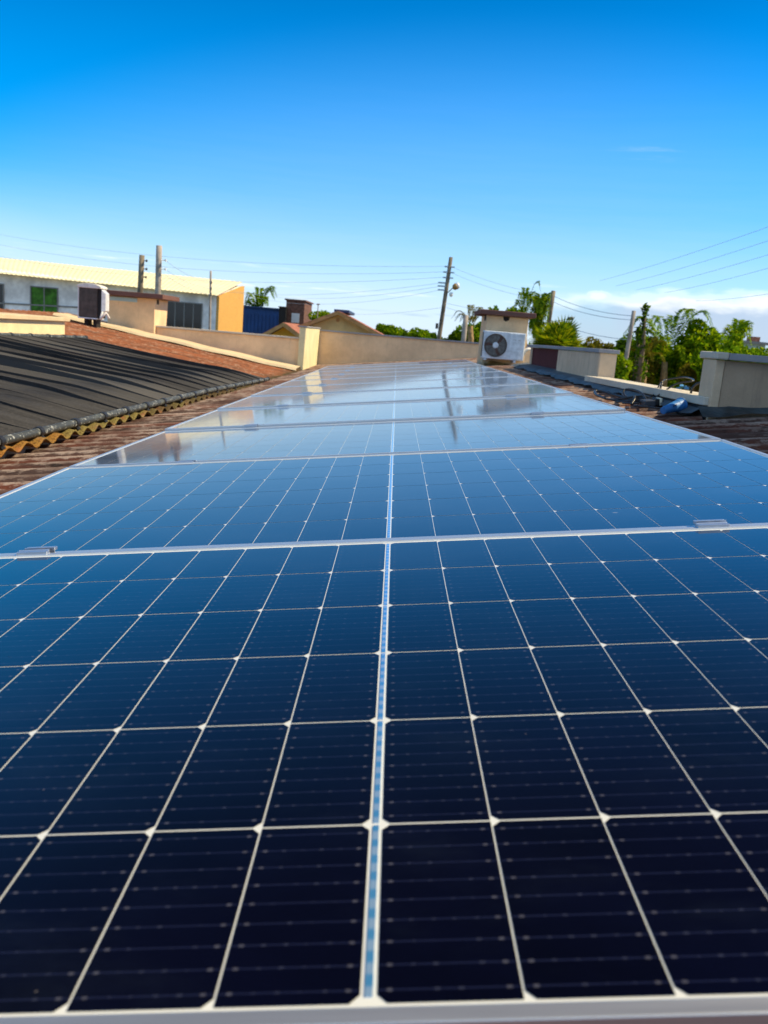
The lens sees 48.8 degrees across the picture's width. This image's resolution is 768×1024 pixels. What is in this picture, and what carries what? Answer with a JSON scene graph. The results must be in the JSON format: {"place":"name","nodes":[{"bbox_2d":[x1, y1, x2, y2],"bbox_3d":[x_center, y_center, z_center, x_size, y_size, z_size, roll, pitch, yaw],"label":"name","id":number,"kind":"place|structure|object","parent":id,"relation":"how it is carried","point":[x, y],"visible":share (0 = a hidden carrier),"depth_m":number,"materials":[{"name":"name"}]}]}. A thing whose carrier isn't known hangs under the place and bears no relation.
{"place":"outdoors","nodes":[
{"label":"outdoors","id":0,"kind":"place"},
{"bbox_2d":[0,0,767,347],"label":"sky","id":1,"kind":"structure","parent":0,"point":[567,146],"materials":[{"name":"blue"}]},
{"bbox_2d":[601,227,766,280],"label":"power line","id":2,"kind":"object","parent":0,"point":[690,253],"visible":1,"depth_m":16.83,"materials":[{"name":"metal"}]},
{"bbox_2d":[618,241,766,285],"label":"power line","id":3,"kind":"object","parent":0,"point":[700,262],"visible":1,"depth_m":16.62,"materials":[{"name":"metal"}]},
{"bbox_2d":[638,255,765,289],"bbox_3d":[6.785,-5.222,18.610,0.006,0.168,14.064,6,12,5],"label":"power line","id":4,"kind":"object","parent":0,"point":[710,271],"visible":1,"depth_m":16.86,"materials":[{"name":"metal"}]},
{"bbox_2d":[665,268,767,292],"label":"power line","id":5,"kind":"object","parent":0,"point":[721,280],"visible":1,"depth_m":17.49,"materials":[{"name":"metal"}]},
{"bbox_3d":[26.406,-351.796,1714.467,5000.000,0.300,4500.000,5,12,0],"label":"ground","id":6,"kind":"structure","parent":0,"visible":0},
{"bbox_2d":[0,258,243,331],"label":"warehouse","id":7,"kind":"structure","parent":6,"relation":"on","point":[32,286],"depth_m":49.13,"materials":[{"name":"white metal"}]},
{"bbox_2d":[0,283,3,308],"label":"window","id":8,"kind":"structure","parent":7,"relation":"in","point":[1,285],"depth_m":48.29,"materials":[{"name":"glass"}]},
{"bbox_2d":[30,286,57,311],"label":"window","id":9,"kind":"structure","parent":7,"relation":"in","point":[40,295],"depth_m":48.45,"materials":[{"name":"glass"}]},
{"bbox_2d":[166,301,202,328],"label":"window","id":10,"kind":"structure","parent":7,"relation":"in","point":[179,314],"depth_m":49.11,"materials":[{"name":"glass"}]},
{"bbox_2d":[137,255,147,292],"bbox_3d":[-10.593,-7.811,36.729,0.583,6.412,0.250,5,12,0],"label":"utility pole","id":11,"kind":"object","parent":6,"relation":"on","point":[141,277],"visible":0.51,"depth_m":36.15,"materials":[{"name":"concrete"}]},
{"bbox_2d":[155,245,166,293],"bbox_3d":[-9.467,-7.697,35.713,0.484,6.777,0.270,5,12,0],"label":"utility pole","id":12,"kind":"object","parent":6,"relation":"on","point":[159,269],"visible":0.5,"depth_m":35.13,"materials":[{"name":"grey concrete"}]},
{"bbox_2d":[208,271,211,329],"bbox_3d":[-7.762,-7.608,37.738,0.220,6.056,0.143,2,12,-15],"label":"utility pole","id":13,"kind":"object","parent":6,"relation":"on","point":[210,295],"visible":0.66,"depth_m":37.34,"materials":[{"name":"grey concrete"}]},
{"bbox_2d":[242,305,278,333],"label":"metal shed","id":14,"kind":"structure","parent":6,"relation":"on","point":[258,320],"depth_m":68.79,"materials":[{"name":"blue metal"}]},
{"bbox_2d":[244,285,277,306],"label":"palm tree","id":15,"kind":"object","parent":6,"relation":"on","point":[259,302],"visible":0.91,"depth_m":73.21,"materials":[{"name":"green plant"}]},
{"bbox_2d":[262,322,299,336],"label":"gabled house","id":16,"kind":"structure","parent":6,"relation":"on","point":[287,329],"depth_m":39.90,"materials":[{"name":"red tile"}]},
{"bbox_2d":[278,306,287,324],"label":"water tank","id":17,"kind":"object","parent":6,"relation":"on","point":[282,314],"visible":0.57,"depth_m":62.37,"materials":[{"name":"black plastic"}]},
{"bbox_2d":[285,299,313,324],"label":"brick tower","id":18,"kind":"structure","parent":6,"relation":"on","point":[299,312],"depth_m":62.80,"materials":[{"name":"brown brick"}]},
{"bbox_2d":[291,313,299,322],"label":"window","id":19,"kind":"structure","parent":18,"relation":"in","point":[295,316],"depth_m":62.81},
{"bbox_2d":[307,310,329,319],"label":"leafy tree","id":20,"kind":"object","parent":6,"relation":"on","point":[321,313],"visible":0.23,"depth_m":60.37,"materials":[{"name":"green plant"}]},
{"bbox_2d":[298,309,383,364],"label":"gabled house","id":21,"kind":"structure","parent":6,"relation":"on","point":[339,320],"depth_m":43.71,"materials":[{"name":"beige paint"}]},
{"bbox_2d":[0,308,767,494],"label":"roof","id":22,"kind":"structure","parent":6,"relation":"on","point":[24,462],"depth_m":5.44,"materials":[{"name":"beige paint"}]},
{"bbox_2d":[0,312,69,334],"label":"parapet wall","id":23,"kind":"structure","parent":22,"relation":"on","point":[25,323],"depth_m":9.33,"materials":[{"name":"beige paint"}]},
{"bbox_2d":[77,283,109,327],"bbox_3d":[-4.242,-3.036,12.501,0.498,0.635,0.385,5,12,0],"label":"air conditioner","id":24,"kind":"object","parent":22,"relation":"on","point":[93,301],"visible":0.99,"depth_m":12.39,"materials":[{"name":"white metal"}]},
{"bbox_2d":[0,332,269,450],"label":"pool heater","id":25,"kind":"object","parent":22,"relation":"on","point":[49,383],"visible":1,"depth_m":6.45,"materials":[{"name":"black plastic"}]},
{"bbox_2d":[106,290,179,333],"bbox_3d":[-3.980,-3.042,13.796,1.020,1.005,1.040,5,12,0],"label":"service box","id":26,"kind":"object","parent":22,"relation":"on","point":[146,312],"visible":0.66,"depth_m":13.39,"materials":[{"name":"beige paint"}]},
{"bbox_2d":[156,325,298,368],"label":"parapet wall","id":27,"kind":"structure","parent":22,"relation":"on","point":[282,349],"depth_m":13.55,"materials":[{"name":"beige paint"}]},
{"bbox_2d":[297,326,320,369],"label":"wall pillar","id":28,"kind":"structure","parent":22,"relation":"on","point":[308,346],"depth_m":13.95,"materials":[{"name":"beige paint"}]},
{"bbox_2d":[0,524,767,1023],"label":"solar panel","id":29,"kind":"object","parent":22,"relation":"attached to","point":[514,778],"visible":1,"depth_m":0.71,"materials":[{"name":"glass"}]},
{"bbox_2d":[16,546,57,554],"bbox_3d":[-0.644,0.087,1.577,0.060,0.040,0.042,-2,12,1],"label":"panel clamp","id":30,"kind":"object","parent":29,"relation":"attached to","point":[38,550],"visible":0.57,"depth_m":1.56,"materials":[{"name":"metal"}]},
{"bbox_2d":[693,519,729,527],"bbox_3d":[0.597,0.036,1.548,0.060,0.040,0.042,-2,12,1],"label":"panel clamp","id":31,"kind":"object","parent":29,"relation":"attached to","point":[711,523],"visible":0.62,"depth_m":1.53,"materials":[{"name":"metal"}]},
{"bbox_2d":[0,439,767,554],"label":"solar panel","id":32,"kind":"object","parent":22,"relation":"attached to","point":[647,485],"visible":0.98,"depth_m":1.98,"materials":[{"name":"glass"}]},
{"bbox_2d":[175,460,196,462],"bbox_3d":[-0.626,-0.143,2.687,0.060,0.040,0.042,-2,12,1],"label":"panel clamp","id":33,"kind":"object","parent":32,"relation":"attached to","point":[185,461],"visible":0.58,"depth_m":2.67,"materials":[{"name":"metal"}]},
{"bbox_2d":[569,443,587,445],"bbox_3d":[0.610,-0.194,2.657,0.060,0.040,0.042,-2,12,1],"label":"panel clamp","id":34,"kind":"object","parent":32,"relation":"attached to","point":[582,444],"visible":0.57,"depth_m":2.65,"materials":[{"name":"metal"}]},
{"bbox_2d":[69,411,720,466],"bbox_3d":[0.035,-0.279,3.227,2.063,0.036,1.113,-2,11,1],"label":"solar panel","id":35,"kind":"object","parent":22,"relation":"on","point":[455,434],"visible":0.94,"depth_m":3.10,"materials":[{"name":"glass"}]},
{"bbox_2d":[290,367,499,380],"bbox_3d":[0.122,-1.415,8.778,2.063,0.040,1.113,-2,11,1],"label":"solar panel","id":36,"kind":"object","parent":22,"relation":"on","point":[399,373],"visible":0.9,"depth_m":8.79,"materials":[{"name":"glass"}]},
{"bbox_2d":[303,364,486,375],"bbox_3d":[0.139,-1.641,9.888,2.063,0.036,1.113,-2,11,1],"label":"solar panel","id":37,"kind":"object","parent":22,"relation":"on","point":[396,369],"visible":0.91,"depth_m":9.91,"materials":[{"name":"glass"}]},
{"bbox_2d":[165,394,625,430],"bbox_3d":[0.052,-0.508,4.337,2.063,0.037,1.113,-2,11,1],"label":"solar panel","id":38,"kind":"object","parent":22,"relation":"attached to","point":[399,411],"visible":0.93,"depth_m":4.19,"materials":[{"name":"glass"}]},
{"bbox_2d":[244,424,258,427],"bbox_3d":[-0.592,-0.373,3.796,0.060,0.040,0.042,-2,12,1],"label":"panel clamp","id":39,"kind":"object","parent":38,"relation":"attached to","point":[251,425],"visible":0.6,"depth_m":3.78,"materials":[{"name":"metal"}]},
{"bbox_2d":[531,411,543,414],"bbox_3d":[0.683,-0.425,3.766,0.060,0.040,0.042,-2,12,1],"label":"panel clamp","id":40,"kind":"object","parent":38,"relation":"attached to","point":[537,413],"visible":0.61,"depth_m":3.75,"materials":[{"name":"metal"}]},
{"bbox_2d":[217,383,573,409],"bbox_3d":[0.069,-0.737,5.447,2.063,0.039,1.113,-2,11,1],"label":"solar panel","id":41,"kind":"object","parent":22,"relation":"on","point":[446,393],"visible":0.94,"depth_m":5.33,"materials":[{"name":"glass"}]},
{"bbox_2d":[250,376,540,395],"bbox_3d":[0.087,-0.964,6.557,2.063,0.036,1.113,-2,11,1],"label":"solar panel","id":42,"kind":"object","parent":22,"relation":"on","point":[421,384],"visible":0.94,"depth_m":6.49,"materials":[{"name":"glass"}]},
{"bbox_2d":[274,371,516,386],"bbox_3d":[0.104,-1.190,7.667,2.063,0.037,1.113,-2,11,1],"label":"solar panel","id":43,"kind":"object","parent":22,"relation":"on","point":[396,378],"visible":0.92,"depth_m":7.64,"materials":[{"name":"glass"}]},
{"bbox_2d":[321,360,469,368],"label":"solar panel","id":44,"kind":"object","parent":22,"relation":"on","point":[392,364],"visible":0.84,"depth_m":12.14,"materials":[{"name":"glass"}]},
{"bbox_2d":[314,362,477,371],"bbox_3d":[0.157,-1.868,10.998,2.063,0.036,1.113,-2,12,1],"label":"solar panel","id":45,"kind":"object","parent":22,"relation":"on","point":[396,366],"visible":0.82,"depth_m":11.02,"materials":[{"name":"glass"}]},
{"bbox_2d":[318,329,535,364],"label":"parapet wall","id":46,"kind":"structure","parent":22,"relation":"on","point":[337,347],"depth_m":15.79,"materials":[{"name":"beige paint"}]},
{"bbox_2d":[484,361,510,365],"bbox_3d":[1.635,-2.046,11.828,0.470,0.107,0.116,5,12,0],"label":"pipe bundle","id":47,"kind":"object","parent":22,"relation":"on","point":[489,363],"visible":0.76,"depth_m":11.78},
{"bbox_2d":[474,309,536,364],"bbox_3d":[1.669,-2.259,12.236,0.765,1.222,1.040,5,12,0],"label":"service box","id":48,"kind":"object","parent":22,"relation":"on","point":[504,321],"visible":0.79,"depth_m":11.78,"materials":[{"name":"beige paint"}]},
{"bbox_2d":[480,330,530,362],"bbox_3d":[1.718,-2.273,11.701,0.732,0.405,0.280,5,12,0],"label":"air conditioner","id":49,"kind":"object","parent":48,"relation":"attached to","point":[503,345],"visible":0.98,"depth_m":11.58,"materials":[{"name":"white metal"}]},
{"bbox_2d":[527,344,619,377],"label":"parapet wall","id":50,"kind":"structure","parent":22,"relation":"on","point":[587,362],"depth_m":7.69,"materials":[{"name":"paint"}]},
{"bbox_2d":[594,376,693,408],"bbox_3d":[1.582,-0.735,5.084,0.395,0.191,0.960,3,12,-9],"label":"cable coil","id":51,"kind":"object","parent":22,"relation":"on","point":[632,400],"visible":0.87,"depth_m":5.01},
{"bbox_2d":[584,376,708,419],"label":"parapet curb","id":52,"kind":"structure","parent":22,"relation":"on","point":[694,399],"depth_m":5.02,"materials":[{"name":"concrete"}]},
{"bbox_2d":[640,397,661,406],"bbox_3d":[1.526,-0.629,4.839,0.102,0.056,0.110,5,12,0],"label":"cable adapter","id":53,"kind":"object","parent":22,"relation":"on","point":[656,401],"visible":0.94,"depth_m":4.79,"materials":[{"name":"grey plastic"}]},
{"bbox_2d":[660,382,699,413],"bbox_3d":[1.584,-0.603,4.454,0.397,0.176,0.132,-1,13,-27],"label":"tarp","id":54,"kind":"object","parent":22,"relation":"on","point":[679,404],"visible":0.77,"depth_m":4.37,"materials":[{"name":"plastic"}]},
{"bbox_2d":[698,351,767,419],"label":"pier wall","id":55,"kind":"structure","parent":22,"relation":"on","point":[734,382],"depth_m":4.16,"materials":[{"name":"grey paint"}]},
{"bbox_2d":[375,323,403,336],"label":"leafy tree","id":56,"kind":"object","parent":6,"relation":"on","point":[384,329],"visible":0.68,"depth_m":56.74,"materials":[{"name":"green plant"}]},
{"bbox_2d":[400,329,407,337],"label":"leafy tree","id":57,"kind":"object","parent":6,"relation":"on","point":[404,333],"visible":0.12,"depth_m":58.81,"materials":[{"name":"green plant"}]},
{"bbox_2d":[406,327,431,339],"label":"leafy tree","id":58,"kind":"object","parent":6,"relation":"on","point":[420,333],"visible":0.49,"depth_m":53.78,"materials":[{"name":"green plant"}]},
{"bbox_2d":[430,332,442,340],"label":"leafy tree","id":59,"kind":"object","parent":6,"relation":"on","point":[433,335],"visible":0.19,"depth_m":56.84,"materials":[{"name":"green plant"}]},
{"bbox_2d":[435,257,459,340],"bbox_3d":[2.158,-5.981,31.783,0.916,6.912,0.298,7,12,9],"label":"utility pole","id":60,"kind":"object","parent":6,"relation":"on","point":[455,286],"visible":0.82,"depth_m":31.26,"materials":[{"name":"concrete"}]},
{"bbox_2d":[3,245,428,273],"bbox_3d":[-9.226,-11.124,37.042,26.036,0.935,0.009,11,13,27],"label":"power line","id":61,"kind":"object","parent":60,"relation":"attached to","point":[235,271],"visible":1,"depth_m":35.54,"materials":[{"name":"metal"}]},
{"bbox_2d":[1,256,441,282],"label":"power line","id":62,"kind":"object","parent":60,"relation":"attached to","point":[266,282],"visible":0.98,"depth_m":34.55,"materials":[{"name":"metal"}]},
{"bbox_2d":[5,235,443,266],"bbox_3d":[-9.182,-11.545,36.954,26.038,1.040,0.009,11,13,27],"label":"power line","id":63,"kind":"object","parent":60,"relation":"attached to","point":[289,264],"visible":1,"depth_m":33.49,"materials":[{"name":"metal"}]},
{"bbox_2d":[203,283,436,294],"bbox_3d":[-6.968,-12.135,44.968,0.009,1.159,33.673,-3,14,-33],"label":"power line","id":64,"kind":"object","parent":60,"relation":"attached to","point":[334,293],"visible":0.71,"depth_m":37.74,"materials":[{"name":"metal"}]},
{"bbox_2d":[233,287,433,298],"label":"power line","id":65,"kind":"object","parent":60,"relation":"attached to","point":[325,298],"visible":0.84,"depth_m":40.91,"materials":[{"name":"metal"}]},
{"bbox_2d":[244,290,437,303],"bbox_3d":[-4.508,-11.615,45.038,0.009,1.103,31.166,-1,13,-26],"label":"power line","id":66,"kind":"object","parent":60,"relation":"attached to","point":[356,302],"visible":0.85,"depth_m":37.20,"materials":[{"name":"metal"}]},
{"bbox_2d":[443,330,459,341],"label":"leafy tree","id":67,"kind":"object","parent":6,"relation":"on","point":[451,336],"visible":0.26,"depth_m":44.20,"materials":[{"name":"green plant"}]},
{"bbox_2d":[461,315,467,342],"bbox_3d":[2.299,-3.668,26.152,0.170,4.704,0.170,5,12,0],"label":"utility pole","id":68,"kind":"object","parent":6,"relation":"on","point":[464,327],"visible":0.17,"depth_m":25.69,"materials":[{"name":"grey concrete"}]},
{"bbox_2d":[452,305,482,343],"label":"palm tree","id":69,"kind":"object","parent":6,"relation":"on","point":[470,329],"visible":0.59,"depth_m":32.54,"materials":[{"name":"green plant"}]},
{"bbox_2d":[454,321,480,341],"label":"leafy tree","id":70,"kind":"object","parent":6,"relation":"on","point":[476,330],"visible":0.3,"depth_m":37.11,"materials":[{"name":"green plant"}]},
{"bbox_2d":[488,305,498,309],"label":"leafy tree","id":71,"kind":"object","parent":6,"relation":"on","point":[494,308],"visible":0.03,"depth_m":35.21,"materials":[{"name":"green plant"}]},
{"bbox_2d":[505,306,519,311],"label":"leafy tree","id":72,"kind":"object","parent":6,"relation":"on","point":[512,310],"visible":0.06,"depth_m":34.12,"materials":[{"name":"green plant"}]},
{"bbox_2d":[513,281,540,345],"bbox_3d":[4.565,-4.778,28.931,0.870,6.110,0.806,15,15,39],"label":"palm tree","id":73,"kind":"object","parent":6,"relation":"on","point":[524,295],"visible":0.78,"depth_m":28.39,"materials":[{"name":"green plant"}]},
{"bbox_2d":[527,292,552,336],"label":"palm tree","id":74,"kind":"object","parent":6,"relation":"on","point":[541,306],"visible":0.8,"depth_m":25.49,"materials":[{"name":"green plant"}]},
{"bbox_2d":[526,315,587,351],"bbox_3d":[4.677,-3.163,24.214,1.907,4.891,2.032,12,14,33],"label":"fan palm","id":75,"kind":"object","parent":6,"relation":"on","point":[559,333],"visible":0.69,"depth_m":23.40,"materials":[{"name":"green plant"}]},
{"bbox_2d":[546,291,573,323],"bbox_3d":[5.890,-4.770,29.953,1.133,5.892,0.190,5,12,0],"label":"utility pole","id":76,"kind":"object","parent":6,"relation":"on","point":[551,304],"visible":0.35,"depth_m":29.42,"materials":[{"name":"concrete"}]},
{"bbox_2d":[554,302,628,319],"bbox_3d":[6.427,-6.330,26.557,0.014,0.639,6.124,2,12,-11],"label":"power line","id":77,"kind":"object","parent":76,"relation":"attached to","point":[594,315],"visible":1,"depth_m":26.15,"materials":[{"name":"metal"}]},
{"bbox_2d":[554,296,629,315],"bbox_3d":[6.420,-6.483,26.526,0.014,0.731,6.126,2,12,-11],"label":"power line","id":78,"kind":"object","parent":76,"relation":"attached to","point":[594,310],"visible":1,"depth_m":26.22,"materials":[{"name":"metal"}]},
{"bbox_2d":[580,336,614,352],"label":"leafy tree","id":79,"kind":"object","parent":6,"relation":"on","point":[595,344],"visible":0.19,"depth_m":41.26,"materials":[{"name":"green plant"}]},
{"bbox_2d":[610,333,635,355],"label":"leafy tree","id":80,"kind":"object","parent":6,"relation":"on","point":[621,345],"visible":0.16,"depth_m":38.99,"materials":[{"name":"green plant"}]},
{"bbox_2d":[614,349,632,380],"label":"leafy tree","id":81,"kind":"object","parent":6,"relation":"on","point":[622,371],"visible":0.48,"depth_m":21.81,"materials":[{"name":"green plant"}]},
{"bbox_2d":[624,311,635,366],"bbox_3d":[6.677,-3.112,24.156,0.289,5.142,0.170,5,12,0],"label":"utility pole","id":82,"kind":"object","parent":6,"relation":"on","point":[628,343],"visible":0.29,"depth_m":23.73,"materials":[{"name":"grey concrete"}]},
{"bbox_2d":[623,335,653,360],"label":"leafy tree","id":83,"kind":"object","parent":6,"relation":"on","point":[632,353],"visible":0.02,"depth_m":35.42,"materials":[{"name":"green plant"}]},
{"bbox_2d":[629,326,649,381],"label":"pine tree","id":84,"kind":"object","parent":6,"relation":"on","point":[637,334],"visible":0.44,"depth_m":25.40,"materials":[{"name":"green plant"}]},
{"bbox_2d":[633,303,653,382],"bbox_3d":[7.551,-3.397,25.066,0.677,5.467,0.626,12,14,31],"label":"pine tree","id":85,"kind":"object","parent":6,"relation":"on","point":[641,366],"visible":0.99,"depth_m":24.77,"materials":[{"name":"green plant"}]},
{"bbox_2d":[626,356,660,384],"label":"leafy tree","id":86,"kind":"object","parent":6,"relation":"on","point":[651,370],"visible":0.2,"depth_m":26.78,"materials":[{"name":"green plant"}]},
{"bbox_2d":[623,336,668,383],"bbox_3d":[7.785,-3.144,26.165,1.558,4.562,1.519,5,12,0],"label":"palm tree","id":87,"kind":"object","parent":6,"relation":"on","point":[649,350],"visible":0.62,"depth_m":25.76,"materials":[{"name":"green plant"}]},
{"bbox_2d":[644,344,680,387],"bbox_3d":[9.017,-3.420,28.190,1.802,4.485,1.840,-4,15,-36],"label":"leafy tree","id":88,"kind":"object","parent":6,"relation":"on","point":[673,370],"visible":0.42,"depth_m":27.32,"materials":[{"name":"green plant"}]},
{"bbox_2d":[623,308,712,386],"bbox_3d":[8.792,-3.767,27.133,3.034,5.547,2.413,5,12,0],"label":"palm tree","id":89,"kind":"object","parent":6,"relation":"on","point":[664,366],"visible":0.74,"depth_m":26.77,"materials":[{"name":"green plant"}]},
{"bbox_2d":[655,347,685,389],"bbox_3d":[9.861,-3.713,30.154,1.374,4.392,1.217,5,12,0],"label":"leafy tree","id":90,"kind":"object","parent":6,"relation":"on","point":[678,385],"visible":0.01,"depth_m":29.70,"materials":[{"name":"green plant"}]},
{"bbox_2d":[675,362,699,391],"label":"leafy tree","id":91,"kind":"object","parent":6,"relation":"on","point":[687,371],"visible":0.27,"depth_m":24.72,"materials":[{"name":"green plant"}]},
{"bbox_2d":[673,318,729,369],"bbox_3d":[9.906,-3.530,27.164,1.897,5.261,1.554,-1,13,-24],"label":"leafy tree","id":92,"kind":"object","parent":6,"relation":"on","point":[714,337],"visible":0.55,"depth_m":26.51,"materials":[{"name":"green plant"}]},
{"bbox_2d":[686,345,767,380],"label":"leafy tree","id":93,"kind":"object","parent":6,"relation":"on","point":[698,363],"visible":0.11,"depth_m":23.80,"materials":[{"name":"green plant"}]},
{"bbox_2d":[720,332,748,351],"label":"leafy tree","id":94,"kind":"object","parent":6,"relation":"on","point":[736,340],"visible":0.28,"depth_m":25.62,"materials":[{"name":"green plant"}]},
{"bbox_2d":[722,318,752,345],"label":"palm tree","id":95,"kind":"object","parent":6,"relation":"on","point":[742,327],"visible":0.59,"depth_m":29.57,"materials":[{"name":"green plant"}]},
{"bbox_2d":[719,336,767,348],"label":"teal house","id":96,"kind":"structure","parent":6,"relation":"on","point":[755,342],"depth_m":51.07,"materials":[{"name":"red tile"}]},
{"bbox_2d":[747,346,767,363],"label":"leafy tree","id":97,"kind":"object","parent":6,"relation":"on","point":[760,349],"visible":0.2,"depth_m":29.65,"materials":[{"name":"green plant"}]}
]}

